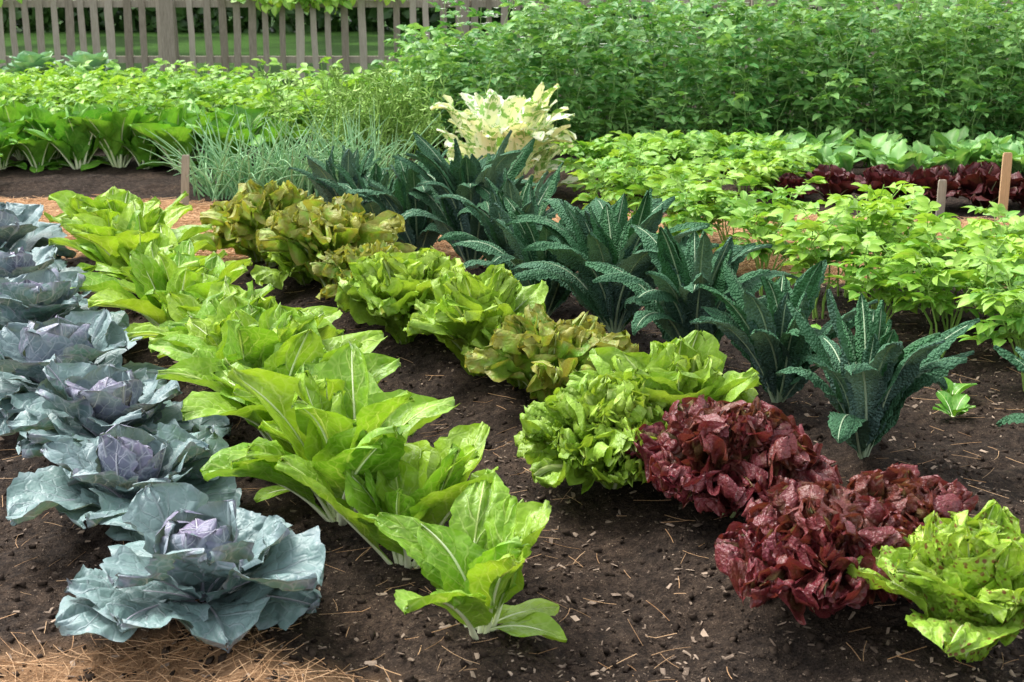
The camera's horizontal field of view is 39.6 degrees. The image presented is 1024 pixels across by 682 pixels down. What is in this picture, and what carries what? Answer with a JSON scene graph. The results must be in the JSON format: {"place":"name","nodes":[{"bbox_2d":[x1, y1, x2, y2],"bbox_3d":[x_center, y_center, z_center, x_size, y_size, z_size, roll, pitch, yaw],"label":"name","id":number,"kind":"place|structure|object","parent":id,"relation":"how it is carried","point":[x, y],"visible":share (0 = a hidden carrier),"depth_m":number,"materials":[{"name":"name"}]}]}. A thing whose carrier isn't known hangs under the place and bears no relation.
{"place":"outdoors","nodes":[
{"label":"outdoors","id":0,"kind":"place"},
{"bbox_2d":[0,84,1023,681],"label":"ground","id":1,"kind":"structure","parent":0,"point":[630,526],"depth_m":3.77,"materials":[{"name":"soil"}]},
{"bbox_2d":[0,121,27,169],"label":"leafy green plant","id":2,"kind":"object","parent":1,"relation":"on","point":[7,149],"visible":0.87,"depth_m":10.43,"materials":[{"name":"green plant"}]},
{"bbox_2d":[0,100,53,160],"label":"leafy green plant","id":3,"kind":"object","parent":1,"relation":"on","point":[11,111],"visible":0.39,"depth_m":10.77,"materials":[{"name":"green plant"}]},
{"bbox_2d":[2,51,63,74],"bbox_3d":[-4.832,-2.786,14.449,0.619,0.320,0.649,0,15,0],"label":"cabbage","id":4,"kind":"object","parent":1,"relation":"on","point":[25,60],"visible":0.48,"depth_m":14.31,"materials":[{"name":"green plant"}]},
{"bbox_2d":[8,128,62,172],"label":"leafy green plant","id":5,"kind":"object","parent":1,"relation":"on","point":[36,151],"visible":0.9,"depth_m":10.39,"materials":[{"name":"green plant"}]},
{"bbox_2d":[0,202,75,270],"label":"red cabbage","id":6,"kind":"object","parent":1,"relation":"on","point":[20,225],"visible":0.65,"depth_m":7.17,"materials":[{"name":"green plant"}]},
{"bbox_2d":[14,107,72,166],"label":"leafy green plant","id":7,"kind":"object","parent":1,"relation":"on","point":[48,118],"visible":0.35,"depth_m":10.52,"materials":[{"name":"green plant"}]},
{"bbox_2d":[0,245,87,278],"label":"red cabbage","id":8,"kind":"object","parent":1,"relation":"on","point":[17,262],"visible":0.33,"depth_m":6.37,"materials":[{"name":"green plant"}]},
{"bbox_2d":[0,267,129,329],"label":"red cabbage","id":9,"kind":"object","parent":1,"relation":"on","point":[43,295],"visible":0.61,"depth_m":5.62,"materials":[{"name":"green plant"}]},
{"bbox_2d":[23,106,110,168],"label":"leafy green plant","id":10,"kind":"object","parent":1,"relation":"on","point":[77,144],"visible":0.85,"depth_m":10.37,"materials":[{"name":"green plant"}]},
{"bbox_2d":[55,102,88,155],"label":"leafy green plant","id":11,"kind":"object","parent":1,"relation":"on","point":[78,106],"visible":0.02,"depth_m":10.90,"materials":[{"name":"green plant"}]},
{"bbox_2d":[0,309,168,435],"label":"red cabbage","id":12,"kind":"object","parent":1,"relation":"on","point":[30,350],"visible":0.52,"depth_m":4.94,"materials":[{"name":"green plant"}]},
{"bbox_2d":[59,209,114,271],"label":"chard plant","id":13,"kind":"object","parent":1,"relation":"on","point":[107,215],"visible":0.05,"depth_m":6.92,"materials":[{"name":"green plant"}]},
{"bbox_2d":[62,50,117,75],"bbox_3d":[-4.283,-2.794,14.456,0.622,0.330,0.644,0,15,0],"label":"cabbage","id":14,"kind":"object","parent":1,"relation":"on","point":[77,58],"visible":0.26,"depth_m":14.33,"materials":[{"name":"green plant"}]},
{"bbox_2d":[44,194,157,238],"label":"chard plant","id":15,"kind":"object","parent":1,"relation":"on","point":[74,203],"visible":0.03,"depth_m":7.47,"materials":[{"name":"green plant"}]},
{"bbox_2d":[56,103,159,163],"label":"leafy green plant","id":16,"kind":"object","parent":1,"relation":"on","point":[147,118],"visible":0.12,"depth_m":10.59,"materials":[{"name":"green plant"}]},
{"bbox_2d":[68,100,148,170],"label":"leafy green plant","id":17,"kind":"object","parent":1,"relation":"on","point":[111,126],"visible":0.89,"depth_m":10.40,"materials":[{"name":"green plant"}]},
{"bbox_2d":[48,186,187,217],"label":"chard plant","id":18,"kind":"object","parent":1,"relation":"on","point":[114,200],"visible":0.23,"depth_m":7.21,"materials":[{"name":"green plant"}]},
{"bbox_2d":[6,360,232,457],"bbox_3d":[-1.236,0.205,4.472,0.679,0.278,0.591,0,15,0],"label":"red cabbage","id":19,"kind":"object","parent":1,"relation":"on","point":[80,403],"visible":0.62,"depth_m":4.41,"materials":[{"name":"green plant"}]},
{"bbox_2d":[6,422,241,541],"bbox_3d":[-1.055,0.356,3.927,0.617,0.242,0.645,0,15,0],"label":"red cabbage","id":20,"kind":"object","parent":1,"relation":"on","point":[107,476],"visible":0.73,"depth_m":3.87,"materials":[{"name":"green plant"}]},
{"bbox_2d":[48,200,212,292],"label":"chard plant","id":21,"kind":"object","parent":1,"relation":"on","point":[130,225],"visible":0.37,"depth_m":6.51,"materials":[{"name":"green plant"}]},
{"bbox_2d":[60,202,216,278],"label":"chard plant","id":22,"kind":"object","parent":1,"relation":"on","point":[169,217],"visible":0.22,"depth_m":6.82,"materials":[{"name":"green plant"}]},
{"bbox_2d":[113,125,167,168],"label":"leafy green plant","id":23,"kind":"object","parent":1,"relation":"on","point":[138,153],"visible":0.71,"depth_m":10.46,"materials":[{"name":"green plant"}]},
{"bbox_2d":[64,241,227,326],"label":"chard plant","id":24,"kind":"object","parent":1,"relation":"on","point":[96,282],"visible":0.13,"depth_m":5.81,"materials":[{"name":"green plant"}]},
{"bbox_2d":[95,223,208,310],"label":"chard plant","id":25,"kind":"object","parent":1,"relation":"on","point":[167,237],"visible":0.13,"depth_m":6.42,"materials":[{"name":"green plant"}]},
{"bbox_2d":[143,109,168,159],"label":"leafy green plant","id":26,"kind":"object","parent":1,"relation":"on","point":[163,113],"visible":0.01,"depth_m":10.66,"materials":[{"name":"green plant"}]},
{"bbox_2d":[117,238,194,294],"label":"chard plant","id":27,"kind":"object","parent":1,"relation":"on","point":[184,247],"visible":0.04,"depth_m":6.26,"materials":[{"name":"green plant"}]},
{"bbox_2d":[128,103,210,169],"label":"leafy green plant","id":28,"kind":"object","parent":1,"relation":"on","point":[173,124],"visible":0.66,"depth_m":10.35,"materials":[{"name":"green plant"}]},
{"bbox_2d":[88,249,252,325],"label":"chard plant","id":29,"kind":"object","parent":1,"relation":"on","point":[148,272],"visible":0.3,"depth_m":5.65,"materials":[{"name":"green plant"}]},
{"bbox_2d":[181,155,189,204],"bbox_3d":[-2.106,-1.008,9.159,0.078,0.380,0.018,0,15,0],"label":"garden stake","id":30,"kind":"object","parent":1,"relation":"on","point":[185,165],"visible":0.71,"depth_m":9.14,"materials":[{"name":"brown wood"}]},
{"bbox_2d":[55,482,325,652],"bbox_3d":[-0.743,0.503,3.344,0.623,0.259,0.621,0,15,0],"label":"red cabbage","id":31,"kind":"object","parent":1,"relation":"on","point":[242,572],"visible":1,"depth_m":3.27,"materials":[{"name":"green plant"}]},
{"bbox_2d":[124,271,274,358],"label":"chard plant","id":32,"kind":"object","parent":1,"relation":"on","point":[265,290],"visible":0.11,"depth_m":5.46,"materials":[{"name":"green plant"}]},
{"bbox_2d":[186,107,214,160],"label":"leafy green plant","id":33,"kind":"object","parent":1,"relation":"on","point":[201,115],"visible":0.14,"depth_m":10.53,"materials":[{"name":"green plant"}]},
{"bbox_2d":[0,57,422,152],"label":"potato field","id":34,"kind":"structure","parent":1,"relation":"on","point":[60,87],"depth_m":12.28,"materials":[{"name":"green plant"}]},
{"bbox_2d":[185,114,262,167],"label":"leafy green plant","id":35,"kind":"object","parent":1,"relation":"on","point":[223,125],"visible":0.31,"depth_m":10.38,"materials":[{"name":"green plant"}]},
{"bbox_2d":[159,280,300,326],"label":"chard plant","id":36,"kind":"object","parent":1,"relation":"on","point":[174,299],"visible":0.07,"depth_m":5.29,"materials":[{"name":"green plant"}]},
{"bbox_2d":[202,226,263,261],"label":"bronze leaf lettuce","id":37,"kind":"object","parent":1,"relation":"on","point":[216,236],"visible":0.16,"depth_m":7.38,"materials":[{"name":"green plant"}]},
{"bbox_2d":[198,104,271,162],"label":"leafy green plant","id":38,"kind":"object","parent":1,"relation":"on","point":[255,120],"visible":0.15,"depth_m":10.93,"materials":[{"name":"green plant"}]},
{"bbox_2d":[127,291,344,340],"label":"chard plant","id":39,"kind":"object","parent":1,"relation":"on","point":[332,314],"visible":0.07,"depth_m":4.97,"materials":[{"name":"green plant"}]},
{"bbox_2d":[148,302,324,365],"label":"chard plant","id":40,"kind":"object","parent":1,"relation":"on","point":[248,343],"visible":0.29,"depth_m":4.60,"materials":[{"name":"green plant"}]},
{"bbox_2d":[148,290,337,365],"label":"chard plant","id":41,"kind":"object","parent":1,"relation":"on","point":[203,321],"visible":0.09,"depth_m":4.93,"materials":[{"name":"green plant"}]},
{"bbox_2d":[200,179,325,266],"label":"bronze leaf lettuce","id":42,"kind":"object","parent":1,"relation":"on","point":[247,211],"visible":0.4,"depth_m":6.92,"materials":[{"name":"green plant"}]},
{"bbox_2d":[156,302,385,440],"bbox_3d":[-0.663,0.140,4.451,0.491,0.431,0.749,15,21,43],"label":"chard plant","id":43,"kind":"object","parent":1,"relation":"on","point":[294,353],"visible":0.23,"depth_m":4.40,"materials":[{"name":"green plant"}]},
{"bbox_2d":[252,119,307,161],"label":"leafy green plant","id":44,"kind":"object","parent":1,"relation":"on","point":[267,132],"visible":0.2,"depth_m":10.64,"materials":[{"name":"green plant"}]},
{"bbox_2d":[250,252,313,289],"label":"green leaf lettuce","id":45,"kind":"object","parent":1,"relation":"on","point":[276,278],"visible":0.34,"depth_m":6.64,"materials":[{"name":"green plant"}]},
{"bbox_2d":[181,342,400,440],"bbox_3d":[-0.633,0.211,4.305,0.611,0.354,0.614,0,15,0],"label":"chard plant","id":46,"kind":"object","parent":1,"relation":"on","point":[205,403],"visible":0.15,"depth_m":4.15,"materials":[{"name":"green plant"}]},
{"bbox_2d":[139,101,452,200],"bbox_3d":[-1.445,-1.280,9.542,2.090,0.657,1.264,0,15,0],"label":"onion row","id":47,"kind":"object","parent":1,"relation":"on","point":[263,173],"visible":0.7,"depth_m":9.53,"materials":[{"name":"green plant"}]},
{"bbox_2d":[227,362,416,502],"bbox_3d":[-0.532,0.259,4.036,0.511,0.379,0.628,0,15,0],"label":"chard plant","id":48,"kind":"object","parent":1,"relation":"on","point":[238,458],"visible":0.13,"depth_m":3.95,"materials":[{"name":"green plant"}]},
{"bbox_2d":[200,340,459,525],"bbox_3d":[-0.425,0.263,3.874,0.640,0.465,0.628,9,17,28],"label":"chard plant","id":49,"kind":"object","parent":1,"relation":"on","point":[313,423],"visible":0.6,"depth_m":3.81,"materials":[{"name":"green plant"}]},
{"bbox_2d":[256,193,416,287],"bbox_3d":[-0.828,-0.441,6.428,0.681,0.453,0.662,11,19,35],"label":"bronze leaf lettuce","id":50,"kind":"object","parent":1,"relation":"on","point":[307,232],"visible":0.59,"depth_m":6.27,"materials":[{"name":"green plant"}]},
{"bbox_2d":[289,145,393,203],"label":"lacinato kale","id":51,"kind":"object","parent":1,"relation":"on","point":[326,192],"visible":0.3,"depth_m":8.06,"materials":[{"name":"green plant"}]},
{"bbox_2d":[310,239,400,299],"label":"bronze leaf lettuce","id":52,"kind":"object","parent":1,"relation":"on","point":[343,256],"visible":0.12,"depth_m":5.93,"materials":[{"name":"green plant"}]},
{"bbox_2d":[316,161,395,216],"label":"lacinato kale","id":53,"kind":"object","parent":1,"relation":"on","point":[378,175],"visible":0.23,"depth_m":7.76,"materials":[{"name":"green plant"}]},
{"bbox_2d":[255,58,498,163],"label":"dill plants","id":54,"kind":"object","parent":1,"relation":"on","point":[382,109],"visible":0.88,"depth_m":10.37,"materials":[{"name":"green plant"}]},
{"bbox_2d":[274,422,497,568],"bbox_3d":[-0.312,0.402,3.634,0.564,0.365,0.491,0,15,0],"label":"chard plant","id":55,"kind":"object","parent":1,"relation":"on","point":[428,484],"visible":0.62,"depth_m":3.59,"materials":[{"name":"green plant"}]},
{"bbox_2d":[335,246,465,344],"bbox_3d":[-0.425,-0.170,5.651,0.577,0.381,0.576,0,15,0],"label":"green leaf lettuce","id":56,"kind":"object","parent":1,"relation":"on","point":[388,289],"visible":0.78,"depth_m":5.58,"materials":[{"name":"green plant"}]},
{"bbox_2d":[346,148,482,251],"bbox_3d":[-0.517,-0.696,7.483,0.734,0.615,0.792,0,15,0],"label":"lacinato kale","id":57,"kind":"object","parent":1,"relation":"on","point":[421,232],"visible":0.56,"depth_m":7.43,"materials":[{"name":"green plant"}]},
{"bbox_2d":[392,130,542,268],"bbox_3d":[-0.190,-0.689,7.025,0.763,0.723,0.974,0,15,0],"label":"lacinato kale","id":58,"kind":"object","parent":1,"relation":"on","point":[466,175],"visible":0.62,"depth_m":6.91,"materials":[{"name":"green plant"}]},
{"bbox_2d":[375,468,566,642],"bbox_3d":[-0.112,0.527,3.228,0.508,0.316,0.467,-8,17,-28],"label":"chard plant","id":59,"kind":"object","parent":1,"relation":"on","point":[472,557],"visible":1,"depth_m":3.26,"materials":[{"name":"green plant"}]},
{"bbox_2d":[403,263,547,376],"bbox_3d":[-0.127,-0.072,5.257,0.532,0.414,0.587,0,15,0],"label":"romaine lettuce","id":60,"kind":"object","parent":1,"relation":"on","point":[466,308],"visible":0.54,"depth_m":5.17,"materials":[{"name":"green plant"}]},
{"bbox_2d":[461,312,527,388],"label":"romaine lettuce","id":61,"kind":"object","parent":1,"relation":"on","point":[482,340],"visible":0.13,"depth_m":5.07,"materials":[{"name":"green plant"}]},
{"bbox_2d":[435,162,567,282],"bbox_3d":[0.001,-0.519,6.539,0.653,0.586,0.678,5,16,19],"label":"lacinato kale","id":62,"kind":"object","parent":1,"relation":"on","point":[494,232],"visible":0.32,"depth_m":6.48,"materials":[{"name":"green plant"}]},
{"bbox_2d":[430,81,588,193],"bbox_3d":[-0.019,-1.369,9.528,1.103,0.781,1.018,0,15,0],"label":"variegated plant","id":63,"kind":"object","parent":1,"relation":"on","point":[485,126],"visible":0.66,"depth_m":9.30,"materials":[{"name":"green plant"}]},
{"bbox_2d":[0,194,1023,681],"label":"pine straw","id":64,"kind":"object","parent":1,"relation":"on","point":[54,208],"visible":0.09,"depth_m":3.40,"materials":[{"name":"brown plant"}]},
{"bbox_2d":[0,248,1023,681],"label":"wood chips","id":65,"kind":"object","parent":1,"relation":"on","point":[662,670],"visible":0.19,"depth_m":3.48,"materials":[{"name":"brown wood"}]},
{"bbox_2d":[452,184,614,315],"bbox_3d":[0.141,-0.344,6.098,0.812,0.554,0.753,0,15,0],"label":"lacinato kale","id":66,"kind":"object","parent":1,"relation":"on","point":[520,236],"visible":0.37,"depth_m":6.10,"materials":[{"name":"green plant"}]},
{"bbox_2d":[464,303,638,402],"bbox_3d":[0.188,0.082,4.846,0.562,0.367,0.513,12,19,37],"label":"bronze leaf lettuce","id":67,"kind":"object","parent":1,"relation":"on","point":[540,353],"visible":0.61,"depth_m":4.79,"materials":[{"name":"green plant"}]},
{"bbox_2d":[514,371,667,493],"bbox_3d":[0.309,0.272,4.173,0.607,0.335,0.570,0,15,0],"label":"green leaf lettuce","id":68,"kind":"object","parent":1,"relation":"on","point":[576,433],"visible":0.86,"depth_m":4.07,"materials":[{"name":"green plant"}]},
{"bbox_2d":[505,188,718,333],"bbox_3d":[0.400,-0.311,5.711,0.892,0.634,0.710,4,16,13],"label":"lacinato kale","id":69,"kind":"object","parent":1,"relation":"on","point":[603,231],"visible":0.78,"depth_m":5.68,"materials":[{"name":"green plant"}]},
{"bbox_2d":[566,330,761,411],"bbox_3d":[0.459,0.192,4.387,0.590,0.429,0.527,0,15,0],"label":"romaine lettuce","id":70,"kind":"object","parent":1,"relation":"on","point":[692,363],"visible":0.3,"depth_m":4.30,"materials":[{"name":"green plant"}]},
{"bbox_2d":[551,129,821,201],"bbox_3d":[1.227,-1.258,9.990,1.939,0.390,1.719,0,15,0],"label":"young potato bed","id":71,"kind":"object","parent":1,"relation":"on","point":[764,167],"visible":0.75,"depth_m":9.87,"materials":[{"name":"green plant"}]},
{"bbox_2d":[585,224,798,342],"bbox_3d":[0.689,-0.168,5.259,0.823,0.590,0.740,0,15,0],"label":"lacinato kale","id":72,"kind":"object","parent":1,"relation":"on","point":[676,301],"visible":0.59,"depth_m":5.17,"materials":[{"name":"green plant"}]},
{"bbox_2d":[364,0,1023,154],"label":"pea vines","id":73,"kind":"object","parent":1,"relation":"on","point":[621,100],"visible":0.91,"depth_m":11.39,"materials":[{"name":"green plant"}]},
{"bbox_2d":[621,394,842,517],"bbox_3d":[0.625,0.317,3.912,0.547,0.355,0.583,-9,18,-29],"label":"red leaf lettuce","id":74,"kind":"object","parent":1,"relation":"on","point":[721,458],"visible":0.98,"depth_m":3.78,"materials":[{"name":"red plant"}]},
{"bbox_2d":[689,259,877,402],"bbox_3d":[0.944,-0.021,4.901,0.602,0.513,0.645,6,16,20],"label":"lacinato kale","id":75,"kind":"object","parent":1,"relation":"on","point":[768,342],"visible":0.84,"depth_m":4.82,"materials":[{"name":"green plant"}]},
{"bbox_2d":[767,172,810,199],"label":"red leaf lettuce","id":76,"kind":"object","parent":1,"relation":"on","point":[792,180],"visible":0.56,"depth_m":9.35,"materials":[{"name":"red plant"}]},
{"bbox_2d":[568,138,1023,390],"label":"potato plant bed","id":77,"kind":"object","parent":1,"relation":"on","point":[983,263],"visible":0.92,"depth_m":6.28,"materials":[{"name":"green plant"}]},
{"bbox_2d":[714,480,912,624],"bbox_3d":[0.737,0.493,3.337,0.509,0.315,0.520,0,15,0],"label":"red leaf lettuce","id":78,"kind":"object","parent":1,"relation":"on","point":[799,550],"visible":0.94,"depth_m":3.24,"materials":[{"name":"red plant"}]},
{"bbox_2d":[810,324,820,329],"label":"seedling","id":79,"kind":"object","parent":1,"relation":"on","point":[817,326],"visible":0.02,"depth_m":6.00,"materials":[{"name":"green plant"}]},
{"bbox_2d":[640,126,1023,173],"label":"radish row","id":80,"kind":"object","parent":1,"relation":"on","point":[954,148],"visible":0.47,"depth_m":10.30,"materials":[{"name":"green plant"}]},
{"bbox_2d":[802,164,865,202],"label":"red leaf lettuce","id":81,"kind":"object","parent":1,"relation":"on","point":[840,181],"visible":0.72,"depth_m":9.19,"materials":[{"name":"red plant"}]},
{"bbox_2d":[776,289,980,458],"bbox_3d":[1.078,0.122,4.369,0.588,0.545,0.632,9,18,29],"label":"lacinato kale","id":82,"kind":"object","parent":1,"relation":"on","point":[876,373],"visible":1,"depth_m":4.34,"materials":[{"name":"green plant"}]},
{"bbox_2d":[854,164,916,201],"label":"red leaf lettuce","id":83,"kind":"object","parent":1,"relation":"on","point":[878,176],"visible":0.4,"depth_m":9.12,"materials":[{"name":"red plant"}]},
{"bbox_2d":[842,463,978,531],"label":"red leaf lettuce","id":84,"kind":"object","parent":1,"relation":"on","point":[909,495],"visible":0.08,"depth_m":3.48,"materials":[{"name":"red plant"}]},
{"bbox_2d":[846,499,1023,662],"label":"speckled romaine lettuce","id":85,"kind":"object","parent":1,"relation":"on","point":[958,579],"visible":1,"depth_m":3.02,"materials":[{"name":"green plant"}]},
{"bbox_2d":[905,165,967,203],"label":"red leaf lettuce","id":86,"kind":"object","parent":1,"relation":"on","point":[932,176],"visible":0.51,"depth_m":9.06,"materials":[{"name":"red plant"}]},
{"bbox_2d":[936,180,946,215],"bbox_3d":[2.680,-0.873,8.884,0.050,0.270,0.018,0,15,0],"label":"garden stake","id":87,"kind":"object","parent":1,"relation":"on","point":[941,192],"visible":0.73,"depth_m":8.87,"materials":[{"name":"brown wood"}]},
{"bbox_2d":[933,390,975,416],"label":"seedling","id":88,"kind":"object","parent":1,"relation":"on","point":[955,405],"visible":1,"depth_m":5.01,"materials":[{"name":"green plant"}]},
{"bbox_2d":[940,377,976,396],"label":"seedling","id":89,"kind":"object","parent":1,"relation":"on","point":[953,389],"visible":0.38,"depth_m":5.25,"materials":[{"name":"green plant"}]},
{"bbox_2d":[954,161,1022,207],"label":"red leaf lettuce","id":90,"kind":"object","parent":1,"relation":"on","point":[981,184],"visible":0.94,"depth_m":9.06,"materials":[{"name":"red plant"}]},
{"bbox_2d":[997,152,1011,218],"bbox_3d":[3.000,-0.913,8.666,0.055,0.470,0.018,0,15,0],"label":"garden stake","id":91,"kind":"object","parent":1,"relation":"on","point":[1005,178],"visible":0.67,"depth_m":8.64,"materials":[{"name":"brown wood"}]},
{"bbox_2d":[993,345,1023,426],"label":"lacinato kale","id":92,"kind":"object","parent":1,"relation":"on","point":[1018,364],"visible":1,"depth_m":4.32,"materials":[{"name":"green plant"}]},
{"bbox_2d":[997,179,1023,208],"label":"red leaf lettuce","id":93,"kind":"object","parent":1,"relation":"on","point":[1020,183],"visible":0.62,"depth_m":9.10,"materials":[{"name":"red plant"}]},
{"bbox_2d":[4,7,1021,83],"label":"lawn","id":94,"kind":"structure","parent":0,"point":[274,43],"depth_m":24.74,"materials":[{"name":"green plant"}]},
{"bbox_2d":[2,7,1016,32],"bbox_3d":[0.013,-8.805,28.787,44.606,5.692,2.552,0,15,0],"label":"hedge","id":95,"kind":"object","parent":94,"relation":"on","point":[290,19],"visible":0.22,"depth_m":28.94,"materials":[{"name":"green plant"}]},
{"bbox_2d":[0,0,1023,79],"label":"picket fence","id":96,"kind":"object","parent":94,"relation":"on","point":[167,37],"visible":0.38,"depth_m":17.93,"materials":[{"name":"grey wood"}]},
{"bbox_2d":[0,0,404,16],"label":"climbing vine","id":97,"kind":"object","parent":96,"relation":"attached to","point":[287,4],"visible":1,"depth_m":17.70,"materials":[{"name":"green plant"}]}
]}

